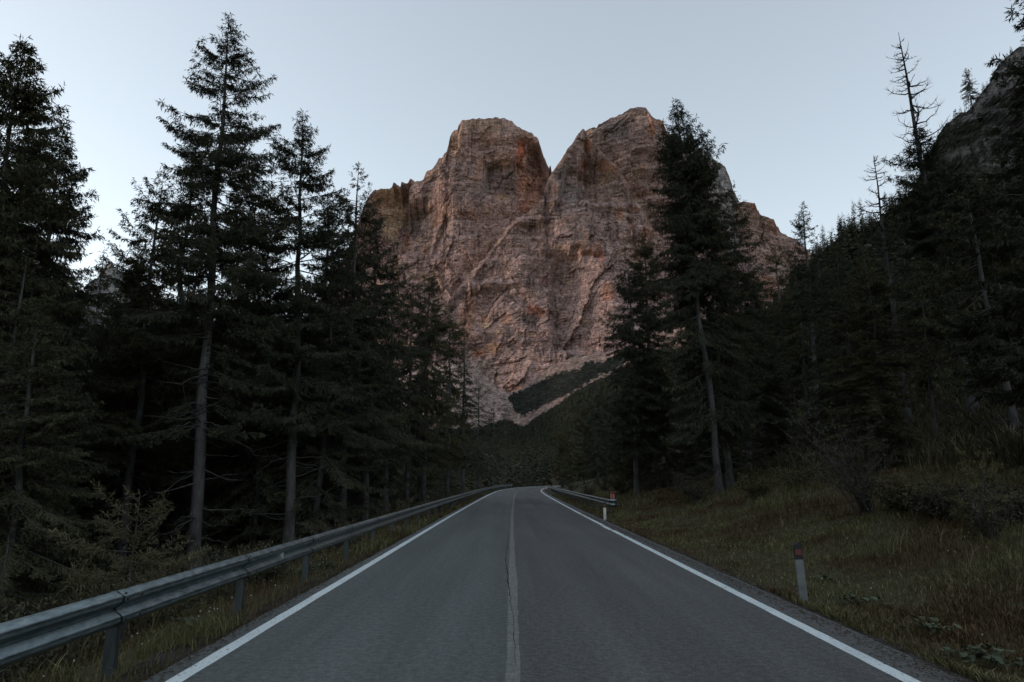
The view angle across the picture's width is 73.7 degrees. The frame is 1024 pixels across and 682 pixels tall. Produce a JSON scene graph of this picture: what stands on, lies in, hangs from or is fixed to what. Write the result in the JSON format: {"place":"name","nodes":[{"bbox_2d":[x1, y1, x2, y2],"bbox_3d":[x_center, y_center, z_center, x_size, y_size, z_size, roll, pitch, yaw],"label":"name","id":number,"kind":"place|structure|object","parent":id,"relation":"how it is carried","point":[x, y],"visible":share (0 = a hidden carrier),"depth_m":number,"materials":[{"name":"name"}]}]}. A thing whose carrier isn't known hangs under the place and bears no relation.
{"place":"outdoors","nodes":[
{"label":"outdoors","id":0,"kind":"place"},
{"bbox_2d":[76,264,291,379],"bbox_3d":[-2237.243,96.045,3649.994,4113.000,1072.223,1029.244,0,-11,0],"label":"mountain","id":1,"kind":"structure","parent":0,"point":[111,289],"depth_m":3632.24,"materials":[{"name":"grey stone"}]},
{"bbox_2d":[0,491,494,681],"bbox_3d":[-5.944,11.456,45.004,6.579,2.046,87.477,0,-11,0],"label":"verge grass","id":2,"kind":"structure","parent":0,"point":[399,531],"depth_m":9.15,"materials":[{"name":"green plant"}]},
{"bbox_2d":[0,0,1023,317],"label":"sky","id":3,"kind":"structure","parent":0,"point":[795,91],"materials":[{"name":"blue"}]},
{"bbox_2d":[9,352,1023,681],"bbox_3d":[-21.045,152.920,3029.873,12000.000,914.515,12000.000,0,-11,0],"label":"ground","id":4,"kind":"structure","parent":0,"point":[729,566],"depth_m":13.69,"materials":[{"name":"green plant"}]},
{"bbox_2d":[0,612,83,681],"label":"shrub","id":5,"kind":"object","parent":4,"relation":"on","point":[24,664],"visible":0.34,"depth_m":7.38,"materials":[{"name":"green plant"}]},
{"bbox_2d":[0,243,88,601],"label":"spruce tree","id":6,"kind":"object","parent":4,"relation":"on","point":[21,576],"visible":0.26,"depth_m":17.09,"materials":[{"name":"green plant"}]},
{"bbox_2d":[0,237,94,601],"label":"spruce tree","id":7,"kind":"object","parent":4,"relation":"on","point":[70,441],"visible":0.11,"depth_m":19.20,"materials":[{"name":"green plant"}]},
{"bbox_2d":[0,33,97,544],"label":"spruce tree","id":8,"kind":"object","parent":4,"relation":"on","point":[28,156],"visible":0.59,"depth_m":19.23,"materials":[{"name":"green plant"}]},
{"bbox_2d":[0,302,115,621],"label":"spruce tree","id":9,"kind":"object","parent":4,"relation":"on","point":[14,501],"visible":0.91,"depth_m":14.75,"materials":[{"name":"green plant"}]},
{"bbox_2d":[1,120,122,532],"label":"spruce tree","id":10,"kind":"object","parent":4,"relation":"on","point":[85,297],"visible":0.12,"depth_m":23.20,"materials":[{"name":"green plant"}]},
{"bbox_2d":[16,240,116,597],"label":"spruce tree","id":11,"kind":"object","parent":4,"relation":"on","point":[75,514],"visible":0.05,"depth_m":20.96,"materials":[{"name":"green plant"}]},
{"bbox_2d":[0,577,141,673],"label":"shrub","id":12,"kind":"object","parent":4,"relation":"on","point":[34,607],"visible":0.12,"depth_m":8.61,"materials":[{"name":"green plant"}]},
{"bbox_2d":[37,255,106,553],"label":"spruce tree","id":13,"kind":"object","parent":4,"relation":"on","point":[76,503],"depth_m":25.31,"materials":[{"name":"green plant"}]},
{"bbox_2d":[64,247,121,509],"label":"spruce tree","id":14,"kind":"object","parent":4,"relation":"on","point":[104,285],"visible":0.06,"depth_m":39.16,"materials":[{"name":"green plant"}]},
{"bbox_2d":[50,262,178,553],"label":"spruce tree","id":15,"kind":"object","parent":4,"relation":"on","point":[134,397],"visible":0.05,"depth_m":31.65,"materials":[{"name":"green plant"}]},
{"bbox_2d":[68,254,173,570],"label":"larch tree","id":16,"kind":"object","parent":4,"relation":"on","point":[87,513],"visible":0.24,"depth_m":28.21,"materials":[{"name":"green plant"}]},
{"bbox_2d":[74,287,173,510],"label":"spruce tree","id":17,"kind":"object","parent":4,"relation":"on","point":[130,401],"visible":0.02,"depth_m":33.00,"materials":[{"name":"green plant"}]},
{"bbox_2d":[42,480,210,644],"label":"larch sapling","id":18,"kind":"object","parent":4,"relation":"on","point":[104,578],"visible":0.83,"depth_m":10.57,"materials":[{"name":"green plant"}]},
{"bbox_2d":[66,168,223,573],"bbox_3d":[-14.813,1.083,27.293,6.348,17.256,6.426,0,-11,0],"label":"spruce tree","id":19,"kind":"object","parent":4,"relation":"on","point":[136,351],"visible":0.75,"depth_m":26.86,"materials":[{"name":"green plant"}]},
{"bbox_2d":[96,143,228,561],"bbox_3d":[-15.378,0.080,31.384,5.706,21.008,5.153,0,-11,0],"label":"spruce tree","id":20,"kind":"object","parent":4,"relation":"on","point":[160,484],"visible":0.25,"depth_m":30.49,"materials":[{"name":"green plant"}]},
{"bbox_2d":[106,566,231,626],"bbox_3d":[-5.676,4.298,11.400,1.879,1.077,1.749,0,-11,0],"label":"shrub","id":21,"kind":"object","parent":4,"relation":"on","point":[225,593],"visible":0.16,"depth_m":11.31,"materials":[{"name":"green plant"}]},
{"bbox_2d":[137,249,221,548],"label":"spruce tree","id":22,"kind":"object","parent":4,"relation":"on","point":[175,514],"visible":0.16,"depth_m":35.04,"materials":[{"name":"green plant"}]},
{"bbox_2d":[105,12,313,571],"bbox_3d":[-11.048,-2.403,25.352,6.509,22.470,6.860,11,-16,-42],"label":"spruce tree","id":23,"kind":"object","parent":4,"relation":"on","point":[215,242],"visible":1,"depth_m":25.11,"materials":[{"name":"green plant"}]},
{"bbox_2d":[165,343,275,553],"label":"spruce tree","id":24,"kind":"object","parent":4,"relation":"on","point":[212,500],"visible":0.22,"depth_m":30.19,"materials":[{"name":"green plant"}]},
{"bbox_2d":[179,544,266,590],"bbox_3d":[-6.191,4.979,14.896,2.185,1.126,2.060,8,-14,-36],"label":"shrub","id":25,"kind":"object","parent":4,"relation":"on","point":[224,551],"visible":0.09,"depth_m":14.81,"materials":[{"name":"green plant"}]},
{"bbox_2d":[165,192,290,553],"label":"spruce tree","id":26,"kind":"object","parent":4,"relation":"on","point":[238,297],"visible":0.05,"depth_m":32.59,"materials":[{"name":"green plant"}]},
{"bbox_2d":[1,496,459,681],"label":"undergrowth","id":27,"kind":"object","parent":4,"relation":"on","point":[142,572],"visible":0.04,"depth_m":17.80,"materials":[{"name":"green plant"}]},
{"bbox_2d":[180,258,329,551],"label":"spruce tree","id":28,"kind":"object","parent":4,"relation":"on","point":[252,532],"visible":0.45,"depth_m":29.07,"materials":[{"name":"green plant"}]},
{"bbox_2d":[208,539,302,589],"bbox_3d":[-4.655,4.227,12.829,1.916,0.941,1.720,0,-11,0],"label":"shrub","id":29,"kind":"object","parent":4,"relation":"on","point":[267,575],"visible":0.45,"depth_m":12.76,"materials":[{"name":"green plant"}]},
{"bbox_2d":[0,484,511,680],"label":"guardrail","id":30,"kind":"object","parent":4,"relation":"on","point":[35,634],"visible":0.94,"depth_m":6.67,"materials":[{"name":"metal"}]},
{"bbox_2d":[195,108,397,542],"bbox_3d":[-9.106,-0.702,28.618,7.446,19.742,7.208,-5,-13,24],"label":"spruce tree","id":31,"kind":"object","parent":4,"relation":"on","point":[293,352],"visible":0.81,"depth_m":28.13,"materials":[{"name":"green plant"}]},
{"bbox_2d":[262,292,364,536],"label":"spruce tree","id":32,"kind":"object","parent":4,"relation":"on","point":[336,500],"visible":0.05,"depth_m":33.72,"materials":[{"name":"green plant"}]},
{"bbox_2d":[235,255,398,545],"bbox_3d":[-8.328,2.564,29.826,6.469,13.523,6.230,-6,-14,32],"label":"spruce tree","id":33,"kind":"object","parent":4,"relation":"on","point":[313,480],"visible":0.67,"depth_m":29.57,"materials":[{"name":"green plant"}]},
{"bbox_2d":[277,193,363,517],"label":"spruce tree","id":34,"kind":"object","parent":4,"relation":"on","point":[327,253],"visible":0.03,"depth_m":35.95,"materials":[{"name":"green plant"}]},
{"bbox_2d":[298,518,382,551],"bbox_3d":[-4.915,5.565,19.304,2.288,1.199,2.047,-6,-13,28],"label":"shrub","id":35,"kind":"object","parent":4,"relation":"on","point":[341,544],"visible":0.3,"depth_m":19.13,"materials":[{"name":"green plant"}]},
{"bbox_2d":[320,284,391,523],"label":"spruce tree","id":36,"kind":"object","parent":4,"relation":"on","point":[354,496],"visible":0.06,"depth_m":38.71,"materials":[{"name":"green plant"}]},
{"bbox_2d":[271,161,444,526],"bbox_3d":[-7.904,0.213,33.497,7.468,19.595,7.365,11,-16,-43],"label":"spruce tree","id":37,"kind":"object","parent":4,"relation":"on","point":[368,325],"visible":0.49,"depth_m":33.58,"materials":[{"name":"green plant"}]},
{"bbox_2d":[326,208,423,521],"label":"spruce tree","id":38,"kind":"object","parent":4,"relation":"on","point":[376,264],"visible":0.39,"depth_m":38.77,"materials":[{"name":"green plant"}]},
{"bbox_2d":[368,340,419,515],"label":"spruce tree","id":39,"kind":"object","parent":4,"relation":"on","point":[398,485],"visible":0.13,"depth_m":46.60,"materials":[{"name":"green plant"}]},
{"bbox_2d":[361,243,437,513],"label":"spruce tree","id":40,"kind":"object","parent":4,"relation":"on","point":[402,349],"visible":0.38,"depth_m":44.11,"materials":[{"name":"green plant"}]},
{"bbox_2d":[396,373,440,507],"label":"spruce tree","id":41,"kind":"object","parent":4,"relation":"on","point":[418,480],"visible":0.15,"depth_m":59.12,"materials":[{"name":"green plant"}]},
{"bbox_2d":[384,271,456,508],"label":"spruce tree","id":42,"kind":"object","parent":4,"relation":"on","point":[419,423],"visible":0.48,"depth_m":50.09,"materials":[{"name":"green plant"}]},
{"bbox_2d":[396,262,473,504],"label":"spruce tree","id":43,"kind":"object","parent":4,"relation":"on","point":[437,406],"visible":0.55,"depth_m":54.30,"materials":[{"name":"green plant"}]},
{"bbox_2d":[412,298,484,497],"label":"spruce tree","id":44,"kind":"object","parent":4,"relation":"on","point":[452,442],"visible":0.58,"depth_m":62.08,"materials":[{"name":"green plant"}]},
{"bbox_2d":[428,370,473,498],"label":"spruce tree","id":45,"kind":"object","parent":4,"relation":"on","point":[453,473],"visible":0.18,"depth_m":87.94,"materials":[{"name":"green plant"}]},
{"bbox_2d":[450,318,480,499],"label":"spruce tree","id":46,"kind":"object","parent":4,"relation":"on","point":[463,398],"visible":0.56,"depth_m":67.56,"materials":[{"name":"green plant"}]},
{"bbox_2d":[457,376,509,493],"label":"spruce tree","id":47,"kind":"object","parent":4,"relation":"on","point":[477,468],"visible":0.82,"depth_m":94.74,"materials":[{"name":"green plant"}]},
{"bbox_2d":[476,401,509,490],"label":"spruce tree","id":48,"kind":"object","parent":4,"relation":"on","point":[493,457],"visible":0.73,"depth_m":116.43,"materials":[{"name":"green plant"}]},
{"bbox_2d":[495,404,513,488],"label":"larch tree","id":49,"kind":"object","parent":4,"relation":"on","point":[505,446],"visible":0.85,"depth_m":133.57,"materials":[{"name":"green plant"}]},
{"bbox_2d":[561,402,605,482],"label":"larch tree","id":50,"kind":"object","parent":4,"relation":"on","point":[577,463],"visible":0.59,"depth_m":93.63,"materials":[{"name":"green plant"}]},
{"bbox_2d":[550,485,617,512],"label":"guardrail","id":51,"kind":"object","parent":4,"relation":"on","point":[610,503],"visible":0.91,"depth_m":42.60,"materials":[{"name":"metal"}]},
{"bbox_2d":[580,380,614,485],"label":"spruce tree","id":52,"kind":"object","parent":4,"relation":"on","point":[599,466],"visible":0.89,"depth_m":76.80,"materials":[{"name":"green plant"}]},
{"bbox_2d":[581,392,625,479],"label":"conifer tree","id":53,"kind":"object","parent":4,"relation":"on","point":[603,423],"visible":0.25,"depth_m":79.11,"materials":[{"name":"green plant"}]},
{"bbox_2d":[597,416,652,490],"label":"young spruce","id":54,"kind":"object","parent":4,"relation":"on","point":[625,471],"visible":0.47,"depth_m":48.88,"materials":[{"name":"green plant"}]},
{"bbox_2d":[592,256,673,495],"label":"spruce tree","id":55,"kind":"object","parent":4,"relation":"on","point":[631,392],"visible":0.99,"depth_m":44.71,"materials":[{"name":"green plant"}]},
{"bbox_2d":[611,349,669,484],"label":"conifer tree","id":56,"kind":"object","parent":4,"relation":"on","point":[642,458],"visible":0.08,"depth_m":50.36,"materials":[{"name":"green plant"}]},
{"bbox_2d":[619,232,685,489],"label":"larch tree","id":57,"kind":"object","parent":4,"relation":"on","point":[642,253],"visible":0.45,"depth_m":46.53,"materials":[{"name":"green plant"}]},
{"bbox_2d":[630,367,693,487],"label":"spruce tree","id":58,"kind":"object","parent":4,"relation":"on","point":[670,461],"visible":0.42,"depth_m":45.58,"materials":[{"name":"green plant"}]},
{"bbox_2d":[664,466,729,504],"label":"shrub","id":59,"kind":"object","parent":4,"relation":"on","point":[689,489],"visible":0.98,"depth_m":29.35,"materials":[{"name":"green plant"}]},
{"bbox_2d":[662,318,743,484],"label":"larch tree","id":60,"kind":"object","parent":4,"relation":"on","point":[688,463],"visible":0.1,"depth_m":42.26,"materials":[{"name":"green plant"}]},
{"bbox_2d":[641,98,765,493],"bbox_3d":[8.734,-2.320,32.215,5.348,20.123,4.909,-3,-11,-1],"label":"spruce tree","id":61,"kind":"object","parent":4,"relation":"on","point":[694,238],"visible":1,"depth_m":31.84,"materials":[{"name":"green plant"}]},
{"bbox_2d":[647,151,768,489],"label":"spruce tree","id":62,"kind":"object","parent":4,"relation":"on","point":[739,325],"visible":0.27,"depth_m":34.03,"materials":[{"name":"green plant"}]},
{"bbox_2d":[402,44,1023,493],"bbox_3d":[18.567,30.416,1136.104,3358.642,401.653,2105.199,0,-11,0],"label":"forest","id":63,"kind":"object","parent":4,"relation":"on","point":[540,458],"visible":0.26,"depth_m":338.36,"materials":[{"name":"green plant"}]},
{"bbox_2d":[685,359,767,482],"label":"spruce tree","id":64,"kind":"object","parent":4,"relation":"on","point":[708,461],"visible":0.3,"depth_m":34.31,"materials":[{"name":"green plant"}]},
{"bbox_2d":[695,189,802,467],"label":"spruce tree","id":65,"kind":"object","parent":4,"relation":"on","point":[748,309],"visible":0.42,"depth_m":38.19,"materials":[{"name":"green plant"}]},
{"bbox_2d":[734,471,782,499],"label":"shrub","id":66,"kind":"object","parent":4,"relation":"on","point":[755,486],"visible":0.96,"depth_m":24.36,"materials":[{"name":"green plant"}]},
{"bbox_2d":[737,255,804,456],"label":"spruce tree","id":67,"kind":"object","parent":4,"relation":"on","point":[764,326],"visible":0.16,"depth_m":44.79,"materials":[{"name":"green plant"}]},
{"bbox_2d":[749,340,809,460],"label":"spruce tree","id":68,"kind":"object","parent":4,"relation":"on","point":[774,440],"visible":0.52,"depth_m":37.95,"materials":[{"name":"green plant"}]},
{"bbox_2d":[752,243,828,432],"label":"larch tree","id":69,"kind":"object","parent":4,"relation":"on","point":[780,309],"visible":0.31,"depth_m":53.46,"materials":[{"name":"green plant"}]},
{"bbox_2d":[768,462,823,490],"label":"shrub","id":70,"kind":"object","parent":4,"relation":"on","point":[801,478],"visible":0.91,"depth_m":23.50,"materials":[{"name":"green plant"}]},
{"bbox_2d":[775,248,827,428],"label":"spruce tree","id":71,"kind":"object","parent":4,"relation":"on","point":[805,390],"visible":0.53,"depth_m":50.84,"materials":[{"name":"green plant"}]},
{"bbox_2d":[592,409,1023,587],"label":"tall grass","id":72,"kind":"structure","parent":4,"relation":"on","point":[780,490],"depth_m":18.40,"materials":[{"name":"green plant"}]},
{"bbox_2d":[777,201,840,432],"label":"spruce tree","id":73,"kind":"object","parent":4,"relation":"on","point":[800,267],"visible":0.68,"depth_m":48.05,"materials":[{"name":"green plant"}]},
{"bbox_2d":[796,242,862,431],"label":"spruce tree","id":74,"kind":"object","parent":4,"relation":"on","point":[811,302],"visible":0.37,"depth_m":41.74,"materials":[{"name":"green plant"}]},
{"bbox_2d":[761,390,901,514],"bbox_3d":[8.126,2.664,16.811,3.016,3.194,2.357,5,-12,-21],"label":"shrub","id":75,"kind":"object","parent":4,"relation":"on","point":[864,504],"visible":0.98,"depth_m":16.65,"materials":[{"name":"green plant"}]},
{"bbox_2d":[649,337,1023,474],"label":"undergrowth","id":76,"kind":"object","parent":4,"relation":"on","point":[951,440],"visible":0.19,"depth_m":25.57,"materials":[{"name":"green plant"}]},
{"bbox_2d":[812,271,862,441],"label":"spruce tree","id":77,"kind":"object","parent":4,"relation":"on","point":[832,352],"visible":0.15,"depth_m":37.23,"materials":[{"name":"green plant"}]},
{"bbox_2d":[801,238,908,446],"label":"spruce tree","id":78,"kind":"object","parent":4,"relation":"on","point":[835,344],"visible":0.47,"depth_m":31.32,"materials":[{"name":"green plant"}]},
{"bbox_2d":[846,239,895,362],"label":"spruce tree","id":79,"kind":"object","parent":4,"relation":"on","point":[855,261],"visible":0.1,"depth_m":74.14,"materials":[{"name":"green plant"}]},
{"bbox_2d":[813,249,942,468],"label":"larch tree","id":80,"kind":"object","parent":4,"relation":"on","point":[875,402],"visible":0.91,"depth_m":24.32,"materials":[{"name":"green plant"}]},
{"bbox_2d":[850,155,920,423],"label":"dead spruce","id":81,"kind":"object","parent":4,"relation":"on","point":[908,411],"visible":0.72,"depth_m":35.73,"materials":[{"name":"green plant"}]},
{"bbox_2d":[863,208,924,375],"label":"spruce tree","id":82,"kind":"object","parent":4,"relation":"on","point":[879,263],"visible":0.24,"depth_m":60.21,"materials":[{"name":"green plant"}]},
{"bbox_2d":[853,471,941,512],"bbox_3d":[8.946,3.504,15.671,1.654,1.023,1.706,4,-12,-18],"label":"shrub","id":83,"kind":"object","parent":4,"relation":"on","point":[895,491],"visible":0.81,"depth_m":15.50,"materials":[{"name":"green plant"}]},
{"bbox_2d":[903,614,961,633],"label":"leafy plant","id":84,"kind":"object","parent":4,"relation":"on","point":[933,625],"visible":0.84,"depth_m":7.56,"materials":[{"name":"green plant"}]},
{"bbox_2d":[880,258,985,435],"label":"spruce tree","id":85,"kind":"object","parent":4,"relation":"on","point":[924,321],"visible":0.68,"depth_m":27.44,"materials":[{"name":"green plant"}]},
{"bbox_2d":[899,478,980,521],"bbox_3d":[9.222,3.424,14.694,1.593,0.976,1.557,0,-11,0],"label":"shrub","id":86,"kind":"object","parent":4,"relation":"on","point":[940,507],"visible":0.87,"depth_m":14.60,"materials":[{"name":"green plant"}]},
{"bbox_2d":[879,32,1011,415],"bbox_3d":[19.707,-5.701,31.862,4.620,19.710,4.744,-4,-11,-1],"label":"dead spruce","id":87,"kind":"object","parent":4,"relation":"on","point":[925,189],"visible":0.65,"depth_m":31.93,"materials":[{"name":"green plant"}]},
{"bbox_2d":[914,177,1023,430],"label":"spruce tree","id":88,"kind":"object","parent":4,"relation":"on","point":[974,299],"visible":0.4,"depth_m":23.35,"materials":[{"name":"green plant"}]},
{"bbox_2d":[940,642,1009,661],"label":"leafy plant","id":89,"kind":"object","parent":4,"relation":"on","point":[977,650],"visible":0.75,"depth_m":6.50,"materials":[{"name":"green plant"}]},
{"bbox_2d":[930,0,1023,432],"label":"spruce tree","id":90,"kind":"object","parent":4,"relation":"on","point":[1008,333],"visible":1,"depth_m":15.97,"materials":[{"name":"green plant"}]},
{"bbox_2d":[944,447,1017,534],"bbox_3d":[8.416,2.974,12.250,1.402,2.189,0.924,7,-14,-33],"label":"shrub","id":91,"kind":"object","parent":4,"relation":"on","point":[979,471],"visible":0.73,"depth_m":12.29,"materials":[{"name":"green plant"}]},
{"bbox_2d":[953,484,1023,542],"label":"shrub","id":92,"kind":"object","parent":4,"relation":"on","point":[980,516],"visible":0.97,"depth_m":11.66,"materials":[{"name":"green plant"}]},
{"bbox_2d":[961,646,1022,668],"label":"leafy plant","id":93,"kind":"object","parent":4,"relation":"on","point":[996,658],"visible":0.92,"depth_m":6.23,"materials":[{"name":"green plant"}]},
{"bbox_2d":[965,475,1023,526],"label":"shrub","id":94,"kind":"object","parent":4,"relation":"on","point":[1018,504],"visible":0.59,"depth_m":12.66,"materials":[{"name":"green plant"}]},
{"bbox_2d":[142,485,966,681],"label":"road","id":95,"kind":"structure","parent":0,"point":[597,602],"depth_m":8.02,"materials":[{"name":"grey asphalt"}]},
{"bbox_2d":[165,485,554,681],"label":"road edge line","id":96,"kind":"object","parent":95,"relation":"on","point":[206,662],"visible":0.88,"depth_m":8.01,"materials":[{"name":"paint"}]},
{"bbox_2d":[505,486,544,681],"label":"road seam","id":97,"kind":"object","parent":95,"relation":"on","point":[512,672],"visible":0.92,"depth_m":8.06,"materials":[{"name":"asphalt"}]},
{"bbox_2d":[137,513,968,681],"bbox_3d":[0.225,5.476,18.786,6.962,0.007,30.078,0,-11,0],"label":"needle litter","id":98,"kind":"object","parent":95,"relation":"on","point":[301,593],"visible":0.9,"depth_m":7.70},
{"bbox_2d":[612,530,920,681],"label":"road edge line","id":99,"kind":"object","parent":95,"relation":"on","point":[897,674],"visible":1,"depth_m":7.74,"materials":[{"name":"paint"}]},
{"bbox_2d":[391,304,726,455],"bbox_3d":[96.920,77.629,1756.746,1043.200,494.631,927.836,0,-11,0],"label":"scree slope","id":100,"kind":"structure","parent":0,"point":[550,388],"depth_m":1837.25,"materials":[{"name":"grey gravel"}]},
{"bbox_2d":[317,107,812,392],"bbox_3d":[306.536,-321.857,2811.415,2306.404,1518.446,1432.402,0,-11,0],"label":"mountain","id":101,"kind":"structure","parent":0,"point":[510,236],"depth_m":2552.44,"materials":[{"name":"brown stone"}]},
{"bbox_2d":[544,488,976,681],"bbox_3d":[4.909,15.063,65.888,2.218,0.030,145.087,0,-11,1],"label":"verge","id":102,"kind":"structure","parent":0,"point":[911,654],"depth_m":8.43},
{"bbox_2d":[793,541,807,601],"bbox_3d":[4.114,3.319,9.772,0.108,0.872,0.162,4,-12,-18],"label":"delineator post","id":103,"kind":"object","parent":102,"relation":"on","point":[800,571],"visible":0.84,"depth_m":9.75,"materials":[{"name":"plastic"}]},
{"bbox_2d":[665,47,1023,420],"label":"hillside crag","id":104,"kind":"structure","parent":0,"point":[968,122],"depth_m":347.11,"materials":[{"name":"grey stone"}]},
{"bbox_2d":[960,68,982,105],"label":"spruce tree","id":105,"kind":"object","parent":104,"relation":"on","point":[970,90],"visible":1,"depth_m":356.61,"materials":[{"name":"green plant"}]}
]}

